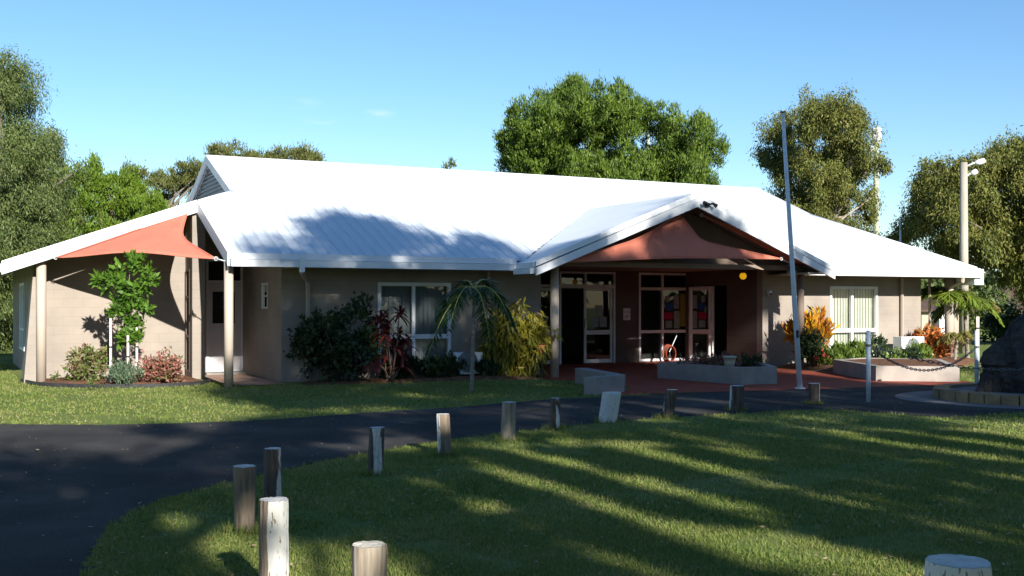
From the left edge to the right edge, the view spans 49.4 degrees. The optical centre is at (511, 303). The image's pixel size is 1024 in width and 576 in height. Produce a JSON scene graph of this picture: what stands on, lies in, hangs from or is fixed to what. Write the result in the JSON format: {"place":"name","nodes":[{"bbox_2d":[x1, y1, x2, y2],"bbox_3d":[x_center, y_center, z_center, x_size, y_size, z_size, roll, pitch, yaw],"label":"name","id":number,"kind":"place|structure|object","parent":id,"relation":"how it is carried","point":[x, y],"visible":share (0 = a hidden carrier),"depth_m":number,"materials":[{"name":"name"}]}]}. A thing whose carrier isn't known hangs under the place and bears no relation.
{"place":"outdoors","nodes":[
{"label":"outdoors","id":0,"kind":"place"},
{"bbox_2d":[205,374,284,384],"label":"walkway","id":1,"kind":"structure","parent":0,"point":[243,379],"depth_m":23.42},
{"bbox_2d":[0,384,1023,575],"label":"road","id":2,"kind":"structure","parent":0,"point":[77,465],"depth_m":12.47,"materials":[{"name":"asphalt"}]},
{"bbox_2d":[866,330,870,402],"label":"steel bollard","id":3,"kind":"object","parent":2,"relation":"on","point":[868,366],"visible":1,"depth_m":18.05,"materials":[{"name":"metal"}]},
{"bbox_2d":[871,347,975,371],"bbox_3d":[7.212,0.917,19.389,3.912,0.532,0.054,0,0,-43],"label":"chain","id":4,"kind":"object","parent":3,"relation":"hanging from","point":[916,369],"visible":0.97,"depth_m":19.25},
{"bbox_2d":[871,345,1023,371],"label":"chain","id":5,"kind":"object","parent":3,"relation":"hanging from","point":[968,367],"visible":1,"depth_m":17.82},
{"bbox_2d":[0,338,1023,575],"bbox_3d":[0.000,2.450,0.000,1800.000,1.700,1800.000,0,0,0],"label":"ground","id":6,"kind":"structure","parent":0,"point":[6,359],"depth_m":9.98,"materials":[{"name":"plant"}]},
{"bbox_2d":[2,159,74,283],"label":"background tree","id":7,"kind":"object","parent":6,"relation":"on","point":[45,179],"visible":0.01,"depth_m":61.15,"materials":[{"name":"green plant"}]},
{"bbox_2d":[0,37,92,353],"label":"casuarina tree","id":8,"kind":"object","parent":6,"relation":"on","point":[28,154],"visible":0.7,"depth_m":37.78,"materials":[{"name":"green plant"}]},
{"bbox_2d":[87,374,103,386],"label":"seedling","id":9,"kind":"object","parent":6,"relation":"on","point":[91,382],"visible":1,"depth_m":20.37,"materials":[{"name":"green plant"}]},
{"bbox_2d":[40,151,176,245],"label":"tree","id":10,"kind":"object","parent":6,"relation":"on","point":[132,199],"visible":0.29,"depth_m":42.92,"materials":[{"name":"plant"}]},
{"bbox_2d":[20,378,211,387],"bbox_3d":[-8.096,1.567,22.001,3.955,0.085,1.665,0,0,0],"label":"garden edging","id":11,"kind":"object","parent":6,"relation":"on","point":[71,385],"visible":0.81,"depth_m":21.38,"materials":[{"name":"concrete"}]},
{"bbox_2d":[43,375,201,383],"bbox_3d":[-7.901,1.550,22.508,3.375,0.141,2.916,0,0,-29],"label":"mulch bed","id":12,"kind":"object","parent":6,"relation":"on","point":[101,381],"visible":0.28,"depth_m":22.01,"materials":[{"name":"soil"}]},
{"bbox_2d":[60,343,117,380],"bbox_3d":[-8.330,1.218,21.985,1.035,0.935,0.845,0,0,0],"label":"shrub","id":13,"kind":"object","parent":12,"relation":"on","point":[87,364],"visible":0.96,"depth_m":21.87,"materials":[{"name":"green plant"}]},
{"bbox_2d":[109,318,111,382],"bbox_3d":[-7.783,0.922,21.600,0.048,1.297,0.048,0,0,0],"label":"garden stake","id":14,"kind":"object","parent":12,"relation":"on","point":[110,341],"visible":0.82,"depth_m":21.58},
{"bbox_2d":[101,357,144,384],"bbox_3d":[-7.449,1.307,21.295,0.856,0.644,0.719,0,0,19],"label":"shrub","id":15,"kind":"object","parent":12,"relation":"on","point":[121,376],"visible":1,"depth_m":21.20,"materials":[{"name":"green plant"}]},
{"bbox_2d":[88,249,161,365],"bbox_3d":[-7.529,0.195,21.682,1.458,2.613,0.966,0,0,0],"label":"young tree","id":16,"kind":"object","parent":12,"relation":"on","point":[135,288],"visible":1,"depth_m":21.62,"materials":[{"name":"green plant"}]},
{"bbox_2d":[135,318,138,380],"bbox_3d":[-7.325,0.922,21.750,0.048,1.295,0.048,0,0,0],"label":"garden stake","id":17,"kind":"object","parent":12,"relation":"on","point":[136,346],"visible":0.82,"depth_m":21.73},
{"bbox_2d":[134,346,186,382],"bbox_3d":[-6.856,1.239,21.812,1.036,0.857,0.843,0,0,0],"label":"shrub","id":18,"kind":"object","parent":12,"relation":"on","point":[160,368],"visible":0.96,"depth_m":21.71,"materials":[{"name":"pink plant"}]},
{"bbox_2d":[115,156,203,207],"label":"tree","id":19,"kind":"object","parent":6,"relation":"on","point":[181,183],"visible":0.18,"depth_m":55.92,"materials":[{"name":"plant"}]},
{"bbox_2d":[233,464,255,532],"bbox_3d":[-1.877,1.391,7.821,0.163,0.517,0.161,0,0,0],"label":"timber bollard","id":20,"kind":"object","parent":6,"relation":"on","point":[244,482],"visible":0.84,"depth_m":7.76,"materials":[{"name":"wood"}]},
{"bbox_2d":[201,137,326,161],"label":"tree","id":21,"kind":"object","parent":6,"relation":"on","point":[303,153],"visible":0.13,"depth_m":61.21,"materials":[{"name":"plant"}]},
{"bbox_2d":[263,447,281,497],"bbox_3d":[-1.925,1.403,8.951,0.141,0.494,0.145,0,0,0],"label":"timber bollard","id":22,"kind":"object","parent":6,"relation":"on","point":[272,471],"visible":0.77,"depth_m":8.89,"materials":[{"name":"wood"}]},
{"bbox_2d":[259,497,288,575],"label":"timber bollard","id":23,"kind":"object","parent":6,"relation":"on","point":[273,537],"visible":1,"depth_m":5.84,"materials":[{"name":"wood"}]},
{"bbox_2d":[352,540,386,575],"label":"timber bollard","id":24,"kind":"object","parent":6,"relation":"on","point":[369,558],"visible":1,"depth_m":5.04,"materials":[{"name":"wood"}]},
{"bbox_2d":[368,426,384,474],"bbox_3d":[-1.278,1.403,10.467,0.161,0.494,0.146,0,0,0],"label":"timber bollard","id":25,"kind":"object","parent":6,"relation":"on","point":[376,449],"visible":0.88,"depth_m":10.41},
{"bbox_2d":[301,375,542,384],"bbox_3d":[-1.802,1.574,23.480,5.673,0.091,1.497,0,0,-21],"label":"garden bed","id":26,"kind":"object","parent":6,"relation":"on","point":[424,379],"visible":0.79,"depth_m":22.94,"materials":[{"name":"soil"}]},
{"bbox_2d":[282,301,384,383],"bbox_3d":[-3.564,0.816,22.447,2.082,1.736,1.435,0,0,0],"label":"shrub","id":27,"kind":"object","parent":26,"relation":"on","point":[337,342],"visible":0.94,"depth_m":22.28,"materials":[{"name":"green plant"}]},
{"bbox_2d":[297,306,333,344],"bbox_3d":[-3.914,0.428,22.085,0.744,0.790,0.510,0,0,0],"label":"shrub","id":28,"kind":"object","parent":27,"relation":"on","point":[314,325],"visible":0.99,"depth_m":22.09,"materials":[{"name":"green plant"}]},
{"bbox_2d":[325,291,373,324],"bbox_3d":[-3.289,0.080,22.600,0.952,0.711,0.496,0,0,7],"label":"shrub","id":29,"kind":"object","parent":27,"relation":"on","point":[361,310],"visible":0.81,"depth_m":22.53,"materials":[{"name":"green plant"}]},
{"bbox_2d":[361,305,424,380],"bbox_3d":[-2.482,0.795,22.511,1.090,1.534,1.628,0,0,23],"label":"cordyline","id":30,"kind":"object","parent":26,"relation":"on","point":[397,345],"visible":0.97,"depth_m":22.54,"materials":[{"name":"red plant"}]},
{"bbox_2d":[379,360,410,378],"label":"bed plant","id":31,"kind":"object","parent":26,"relation":"on","point":[400,374],"visible":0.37,"depth_m":22.89,"materials":[{"name":"green plant"}]},
{"bbox_2d":[396,353,426,378],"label":"bed plant","id":32,"kind":"object","parent":26,"relation":"on","point":[416,364],"visible":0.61,"depth_m":23.04,"materials":[{"name":"green plant"}]},
{"bbox_2d":[415,355,447,377],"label":"bed plant","id":33,"kind":"object","parent":26,"relation":"on","point":[432,370],"visible":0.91,"depth_m":23.24,"materials":[{"name":"green plant"}]},
{"bbox_2d":[433,349,468,376],"bbox_3d":[-1.323,1.287,23.622,0.840,0.661,0.736,0,0,-35],"label":"bed plant","id":34,"kind":"object","parent":26,"relation":"on","point":[452,366],"visible":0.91,"depth_m":23.50,"materials":[{"name":"green plant"}]},
{"bbox_2d":[445,351,482,375],"bbox_3d":[-1.011,1.275,24.001,0.800,0.530,0.311,0,0,-27],"label":"air conditioner","id":35,"kind":"object","parent":26,"relation":"on","point":[467,355],"visible":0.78,"depth_m":23.88,"materials":[{"name":"white paint"}]},
{"bbox_2d":[474,355,501,375],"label":"bed plant","id":36,"kind":"object","parent":26,"relation":"on","point":[487,366],"visible":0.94,"depth_m":23.84,"materials":[{"name":"green plant"}]},
{"bbox_2d":[475,296,562,376],"bbox_3d":[0.087,0.850,24.195,1.966,2.058,1.637,0,0,-19],"label":"strap plant","id":37,"kind":"object","parent":26,"relation":"on","point":[513,353],"visible":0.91,"depth_m":23.89,"materials":[{"name":"green plant"}]},
{"bbox_2d":[436,413,451,454],"bbox_3d":[-0.714,1.403,11.747,0.170,0.494,0.145,0,0,0],"label":"timber bollard","id":38,"kind":"object","parent":6,"relation":"on","point":[443,432],"visible":0.88,"depth_m":11.68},
{"bbox_2d":[441,156,457,168],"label":"pine tree","id":39,"kind":"object","parent":6,"relation":"on","point":[449,164],"visible":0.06,"depth_m":63.36,"materials":[{"name":"green plant"}]},
{"bbox_2d":[423,278,518,391],"bbox_3d":[-0.695,0.565,20.379,1.614,2.131,1.826,0,0,10],"label":"garden palm","id":40,"kind":"object","parent":6,"relation":"on","point":[496,297],"visible":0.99,"depth_m":20.04,"materials":[{"name":"plant"}]},
{"bbox_2d":[0,155,983,387],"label":"community hall","id":41,"kind":"structure","parent":6,"relation":"on","point":[288,242],"depth_m":25.49,"materials":[{"name":"white paint"}]},
{"bbox_2d":[19,282,24,350],"bbox_3d":[-11.718,0.300,26.689,0.072,1.600,1.800,0,0,-27],"label":"window","id":42,"kind":"structure","parent":41,"relation":"in","point":[22,285],"depth_m":26.61,"materials":[{"name":"glass"}]},
{"bbox_2d":[51,213,223,260],"bbox_3d":[-7.248,-1.406,22.754,4.138,1.192,1.979,0,0,15],"label":"shade sail","id":43,"kind":"object","parent":41,"relation":"attached to","point":[166,237],"visible":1,"depth_m":22.29,"materials":[{"name":"fabric"}]},
{"bbox_2d":[185,269,189,372],"bbox_3d":[-7.019,0.360,24.216,0.207,2.240,0.431,0,0,-9],"label":"window","id":44,"kind":"structure","parent":41,"relation":"in","point":[187,271],"depth_m":24.35,"materials":[{"name":"grey glass"}]},
{"bbox_2d":[209,283,240,369],"bbox_3d":[-6.547,0.522,25.383,0.728,2.005,0.112,0,0,-27],"label":"door","id":45,"kind":"structure","parent":41,"relation":"in","point":[216,290],"depth_m":25.36,"materials":[{"name":"paint"}]},
{"bbox_2d":[261,283,267,308],"bbox_3d":[-5.268,-0.175,23.813,0.062,0.550,0.500,0,0,-27],"label":"wall sign","id":46,"kind":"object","parent":41,"relation":"in","point":[264,286],"depth_m":23.91,"materials":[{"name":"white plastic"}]},
{"bbox_2d":[378,282,450,370],"bbox_3d":[-2.116,0.483,24.001,1.746,1.885,0.192,0,0,-27],"label":"window","id":47,"kind":"structure","parent":41,"relation":"in","point":[409,295],"depth_m":24.11,"materials":[{"name":"white glass"}]},
{"bbox_2d":[541,288,549,363],"bbox_3d":[0.930,0.575,29.252,0.657,2.010,0.100,0,0,-27],"label":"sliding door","id":48,"kind":"structure","parent":41,"relation":"in","point":[545,292],"depth_m":29.26,"materials":[{"name":"black glass"}]},
{"bbox_2d":[592,317,597,326],"bbox_3d":[2.237,0.482,29.931,0.201,0.277,0.003,0,0,-27],"label":"paper notice","id":49,"kind":"object","parent":41,"relation":"attached to","point":[594,321],"visible":1,"depth_m":29.93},
{"bbox_2d":[583,288,611,362],"bbox_3d":[2.324,0.575,29.960,0.886,2.010,0.100,0,0,-27],"label":"sliding door","id":50,"kind":"structure","parent":41,"relation":"in","point":[597,341],"depth_m":29.96,"materials":[{"name":"white glass"}]},
{"bbox_2d":[595,305,601,315],"bbox_3d":[2.336,0.172,29.982,0.222,0.276,0.003,0,0,-27],"label":"paper notice","id":51,"kind":"object","parent":41,"relation":"attached to","point":[598,310],"visible":1,"depth_m":29.98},
{"bbox_2d":[600,317,606,326],"bbox_3d":[2.462,0.484,30.046,0.222,0.278,0.003,0,0,-27],"label":"paper notice","id":52,"kind":"object","parent":41,"relation":"attached to","point":[603,321],"visible":1,"depth_m":30.05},
{"bbox_2d":[623,308,629,319],"bbox_3d":[3.126,0.279,30.308,0.220,0.320,0.020,0,0,-27],"label":"wall sign","id":53,"kind":"object","parent":41,"relation":"attached to","point":[626,313],"visible":1,"depth_m":30.30,"materials":[{"name":"white paper"}]},
{"bbox_2d":[639,273,685,360],"bbox_3d":[4.103,0.370,31.103,1.669,2.460,0.542,0,0,-27],"label":"window","id":54,"kind":"structure","parent":41,"relation":"in","point":[654,288],"depth_m":30.82,"materials":[{"name":"glass"}]},
{"bbox_2d":[664,312,672,318],"bbox_3d":[4.354,0.330,30.975,0.280,0.197,0.003,0,0,-27],"label":"paper notice","id":55,"kind":"object","parent":41,"relation":"attached to","point":[668,315],"visible":1,"depth_m":30.97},
{"bbox_2d":[674,295,678,307],"bbox_3d":[4.594,-0.062,31.098,0.174,0.375,0.003,0,0,-27],"label":"paper notice","id":56,"kind":"object","parent":41,"relation":"attached to","point":[676,301],"visible":1,"depth_m":31.10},
{"bbox_2d":[674,311,679,327],"bbox_3d":[4.604,0.438,31.103,0.195,0.484,0.003,0,0,-27],"label":"paper notice","id":57,"kind":"object","parent":41,"relation":"attached to","point":[676,319],"visible":1,"depth_m":31.10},
{"bbox_2d":[567,214,798,267],"bbox_3d":[3.986,-1.446,25.266,7.289,1.312,0.810,0,0,-27],"label":"shade sail","id":58,"kind":"object","parent":41,"relation":"attached to","point":[677,237],"visible":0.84,"depth_m":24.79,"materials":[{"name":"fabric"}]},
{"bbox_2d":[680,294,685,325],"bbox_3d":[4.798,0.171,31.201,0.196,0.915,0.003,0,0,-27],"label":"paper notice","id":59,"kind":"object","parent":41,"relation":"attached to","point":[682,309],"visible":1,"depth_m":31.20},
{"bbox_2d":[689,286,713,360],"bbox_3d":[5.182,0.550,30.570,0.110,2.060,1.070,0,0,-27],"label":"side door","id":60,"kind":"structure","parent":41,"relation":"in","point":[701,299],"depth_m":30.58,"materials":[{"name":"white glass"}]},
{"bbox_2d":[700,213,808,267],"bbox_3d":[5.783,-1.434,26.227,3.588,1.254,0.541,0,0,-25],"label":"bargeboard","id":61,"kind":"object","parent":41,"relation":"attached to","point":[764,245],"visible":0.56,"depth_m":26.17,"materials":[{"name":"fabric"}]},
{"bbox_2d":[829,286,877,347],"bbox_3d":[9.084,0.478,29.708,1.761,1.895,0.192,0,0,-27],"label":"window","id":62,"kind":"structure","parent":41,"relation":"in","point":[847,330],"depth_m":29.75,"materials":[{"name":"white glass"}]},
{"bbox_2d":[899,220,901,242],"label":"vent pole","id":63,"kind":"object","parent":41,"relation":"on","point":[900,235],"visible":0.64,"depth_m":41.97,"materials":[{"name":"metal"}]},
{"bbox_2d":[501,401,515,441],"bbox_3d":[-0.044,1.393,12.949,0.185,0.514,0.170,0,0,0],"label":"timber bollard","id":64,"kind":"object","parent":6,"relation":"on","point":[508,419],"visible":0.85,"depth_m":12.88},
{"bbox_2d":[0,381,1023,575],"bbox_3d":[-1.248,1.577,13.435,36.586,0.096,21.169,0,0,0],"label":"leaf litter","id":65,"kind":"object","parent":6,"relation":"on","point":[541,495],"visible":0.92,"depth_m":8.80,"materials":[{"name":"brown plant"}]},
{"bbox_2d":[550,398,560,429],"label":"timber bollard","id":66,"kind":"object","parent":6,"relation":"on","point":[555,404],"visible":0.83,"depth_m":14.15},
{"bbox_2d":[575,368,624,394],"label":"seat wall","id":67,"kind":"structure","parent":6,"relation":"on","point":[595,382],"depth_m":19.93,"materials":[{"name":"grey concrete"}]},
{"bbox_2d":[598,392,620,422],"bbox_3d":[1.321,1.423,15.130,0.321,0.454,0.253,0,0,0],"label":"timber bollard","id":68,"kind":"object","parent":6,"relation":"on","point":[609,406],"visible":0.93,"depth_m":15.02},
{"bbox_2d":[492,71,730,185],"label":"tree","id":69,"kind":"object","parent":6,"relation":"on","point":[550,132],"visible":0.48,"depth_m":46.06,"materials":[{"name":"plant"}]},
{"bbox_2d":[661,389,677,418],"bbox_3d":[2.194,1.421,15.555,0.248,0.459,0.173,0,0,0],"label":"timber bollard","id":70,"kind":"object","parent":6,"relation":"on","point":[669,404],"visible":0.87,"depth_m":15.48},
{"bbox_2d":[729,385,743,410],"bbox_3d":[3.383,1.438,16.771,0.229,0.424,0.215,0,0,0],"label":"timber bollard","id":71,"kind":"object","parent":6,"relation":"on","point":[736,400],"visible":0.85,"depth_m":16.68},
{"bbox_2d":[808,383,819,403],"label":"timber bollard","id":72,"kind":"object","parent":6,"relation":"on","point":[814,391],"visible":0.89,"depth_m":17.77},
{"bbox_2d":[746,82,894,237],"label":"gum tree","id":73,"kind":"object","parent":6,"relation":"on","point":[828,189],"visible":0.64,"depth_m":49.90,"materials":[{"name":"green plant"}]},
{"bbox_2d":[871,127,881,234],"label":"antenna pole","id":74,"kind":"object","parent":6,"relation":"on","point":[876,183],"visible":0.31,"depth_m":59.88,"materials":[{"name":"metal"}]},
{"bbox_2d":[921,297,976,334],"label":"distant house","id":75,"kind":"structure","parent":6,"relation":"on","point":[924,314],"depth_m":84.00,"materials":[{"name":"beige"}]},
{"bbox_2d":[882,124,1023,310],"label":"gum tree","id":76,"kind":"object","parent":6,"relation":"on","point":[995,230],"visible":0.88,"depth_m":39.56,"materials":[{"name":"green plant"}]},
{"bbox_2d":[924,554,991,575],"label":"timber bollard","id":77,"kind":"object","parent":6,"relation":"on","point":[949,565],"visible":1,"depth_m":3.85,"materials":[{"name":"wood"}]},
{"bbox_2d":[895,391,1023,408],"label":"concrete apron","id":78,"kind":"object","parent":6,"relation":"on","point":[923,396],"visible":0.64,"depth_m":18.37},
{"bbox_2d":[974,330,978,382],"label":"steel bollard","id":79,"kind":"object","parent":78,"relation":"on","point":[976,355],"visible":0.88,"depth_m":20.67,"materials":[{"name":"metal"}]},
{"bbox_2d":[933,383,1023,405],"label":"stone ring","id":80,"kind":"object","parent":78,"relation":"on","point":[963,392],"visible":0.86,"depth_m":18.05,"materials":[{"name":"stone"}]},
{"bbox_2d":[975,314,1023,392],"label":"boulder","id":81,"kind":"object","parent":80,"relation":"on","point":[1006,351],"visible":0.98,"depth_m":18.59,"materials":[{"name":"stone"}]},
{"bbox_2d":[921,273,1016,336],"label":"background shrub","id":82,"kind":"object","parent":6,"relation":"on","point":[990,292],"visible":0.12,"depth_m":97.13,"materials":[{"name":"green plant"}]},
{"bbox_2d":[959,158,985,353],"bbox_3d":[14.858,-1.504,36.000,0.828,6.409,0.325,0,0,0],"label":"light pole","id":83,"kind":"object","parent":6,"relation":"on","point":[963,242],"visible":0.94,"depth_m":35.90,"materials":[{"name":"metal"}]},
{"bbox_2d":[973,299,1023,342],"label":"hedge","id":84,"kind":"object","parent":6,"relation":"on","point":[1010,315],"visible":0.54,"depth_m":45.81,"materials":[{"name":"green plant"}]},
{"bbox_2d":[980,269,1016,287],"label":"background tree","id":85,"kind":"object","parent":6,"relation":"on","point":[986,283],"visible":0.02,"depth_m":130.97,"materials":[{"name":"green plant"}]},
{"bbox_2d":[993,287,1023,313],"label":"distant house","id":86,"kind":"structure","parent":6,"relation":"on","point":[1010,294],"depth_m":114.77,"materials":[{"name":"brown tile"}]},
{"bbox_2d":[0,0,1023,272],"label":"sky","id":87,"kind":"structure","parent":0,"point":[406,83],"materials":[{"name":"blue"}]},
{"bbox_2d":[538,361,973,394],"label":"forecourt paving","id":88,"kind":"structure","parent":0,"point":[641,378],"depth_m":22.86,"materials":[{"name":"red brick"}]},
{"bbox_2d":[662,335,676,361],"bbox_3d":[4.261,1.225,30.110,0.390,0.760,0.194,0,0,-27],"label":"hose reel","id":89,"kind":"object","parent":88,"relation":"on","point":[665,357],"visible":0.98,"depth_m":30.10,"materials":[{"name":"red plastic"}]},
{"bbox_2d":[658,360,776,384],"bbox_3d":[4.550,1.425,23.380,1.732,0.350,2.709,0,0,-34],"label":"concrete planter","id":90,"kind":"object","parent":88,"relation":"on","point":[760,373],"visible":0.8,"depth_m":22.49,"materials":[{"name":"concrete"}]},
{"bbox_2d":[677,349,717,364],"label":"planter plant","id":91,"kind":"object","parent":90,"relation":"in","point":[694,360],"visible":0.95,"depth_m":23.25,"materials":[{"name":"green plant"}]},
{"bbox_2d":[702,350,740,365],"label":"planter plant","id":92,"kind":"object","parent":90,"relation":"in","point":[721,363],"visible":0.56,"depth_m":23.13,"materials":[{"name":"green plant"}]},
{"bbox_2d":[723,356,736,366],"bbox_3d":[4.457,1.183,22.809,0.290,0.235,0.290,0,0,0],"label":"plant pot","id":93,"kind":"object","parent":90,"relation":"on","point":[729,360],"visible":0.87,"depth_m":22.71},
{"bbox_2d":[723,350,764,365],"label":"planter plant","id":94,"kind":"object","parent":90,"relation":"in","point":[749,361],"visible":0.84,"depth_m":23.25,"materials":[{"name":"green plant"}]},
{"bbox_2d":[780,111,804,388],"bbox_3d":[5.274,-0.999,20.932,0.480,5.237,0.200,0,0,0],"label":"flagpole","id":95,"kind":"object","parent":88,"relation":"on","point":[795,310],"visible":0.94,"depth_m":20.90,"materials":[{"name":"metal"}]},
{"bbox_2d":[833,358,959,381],"bbox_3d":[8.403,1.440,24.702,2.432,0.320,3.742,0,0,15],"label":"concrete planter","id":96,"kind":"object","parent":88,"relation":"on","point":[882,369],"visible":0.79,"depth_m":23.00,"materials":[{"name":"concrete"},{"name":"soil"}]},
{"bbox_2d":[777,357,973,372],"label":"garden soil","id":97,"kind":"structure","parent":0,"point":[829,368],"depth_m":27.96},
{"bbox_2d":[793,328,826,365],"bbox_3d":[7.275,1.060,27.187,0.868,1.009,0.739,0,0,39],"label":"shrub","id":98,"kind":"object","parent":97,"relation":"on","point":[811,345],"visible":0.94,"depth_m":27.01,"materials":[{"name":"green plant"}]},
{"bbox_2d":[780,305,840,358],"bbox_3d":[7.454,0.723,27.730,1.570,1.509,1.376,0,0,0],"label":"croton","id":99,"kind":"object","parent":97,"relation":"on","point":[817,320],"visible":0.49,"depth_m":27.53,"materials":[{"name":"yellow plant"}]},
{"bbox_2d":[807,344,843,365],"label":"bed plant","id":100,"kind":"object","parent":97,"relation":"on","point":[832,351],"visible":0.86,"depth_m":26.98,"materials":[{"name":"green plant"}]},
{"bbox_2d":[827,340,859,364],"bbox_3d":[8.077,1.208,27.296,0.883,0.684,0.884,0,0,0],"label":"bed plant","id":101,"kind":"object","parent":97,"relation":"on","point":[846,351],"visible":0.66,"depth_m":27.09,"materials":[{"name":"green plant"}]},
{"bbox_2d":[842,337,875,357],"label":"bed plant","id":102,"kind":"object","parent":97,"relation":"on","point":[860,347],"visible":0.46,"depth_m":27.75,"materials":[{"name":"green plant"}]},
{"bbox_2d":[864,333,891,357],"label":"bed plant","id":103,"kind":"object","parent":97,"relation":"on","point":[880,341],"visible":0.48,"depth_m":28.47,"materials":[{"name":"green plant"}]},
{"bbox_2d":[879,346,907,357],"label":"bed plant","id":104,"kind":"object","parent":97,"relation":"on","point":[888,355],"visible":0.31,"depth_m":27.47,"materials":[{"name":"green plant"}]},
{"bbox_2d":[893,336,923,351],"bbox_3d":[10.576,1.150,29.681,0.820,0.560,0.311,0,0,-27],"label":"air conditioner","id":105,"kind":"object","parent":97,"relation":"on","point":[898,342],"visible":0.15,"depth_m":29.50,"materials":[{"name":"white paint"}]},
{"bbox_2d":[902,344,924,358],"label":"bed plant","id":106,"kind":"object","parent":97,"relation":"on","point":[912,352],"visible":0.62,"depth_m":28.16,"materials":[{"name":"green plant"}]},
{"bbox_2d":[906,337,933,358],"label":"bed plant","id":107,"kind":"object","parent":97,"relation":"on","point":[925,350],"visible":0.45,"depth_m":28.85,"materials":[{"name":"green plant"}]},
{"bbox_2d":[908,319,953,357],"bbox_3d":[11.282,1.071,30.269,1.268,1.330,1.111,0,0,-25],"label":"croton","id":108,"kind":"object","parent":97,"relation":"on","point":[931,335],"visible":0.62,"depth_m":30.06,"materials":[{"name":"orange plant"}]},
{"bbox_2d":[936,332,958,356],"bbox_3d":[11.828,1.185,30.710,0.975,0.859,0.771,0,0,19],"label":"croton","id":109,"kind":"object","parent":97,"relation":"on","point":[950,349],"visible":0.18,"depth_m":30.48,"materials":[{"name":"orange plant"}]},
{"bbox_2d":[921,285,981,310],"bbox_3d":[12.117,0.495,30.958,1.651,2.073,1.845,0,0,0],"label":"garden palm","id":110,"kind":"object","parent":97,"relation":"on","point":[938,293],"visible":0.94,"depth_m":30.46,"materials":[{"name":"plant"}]},
{"bbox_2d":[936,331,973,358],"bbox_3d":[11.807,1.120,29.568,1.072,0.823,1.033,0,0,0],"label":"garden palm","id":111,"kind":"object","parent":97,"relation":"on","point":[949,337],"visible":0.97,"depth_m":29.42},
{"bbox_2d":[931,296,1004,357],"bbox_3d":[12.828,0.644,31.560,2.033,1.879,1.842,0,0,0],"label":"garden palm","id":112,"kind":"object","parent":97,"relation":"on","point":[985,305],"visible":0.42,"depth_m":31.26,"materials":[{"name":"plant"}]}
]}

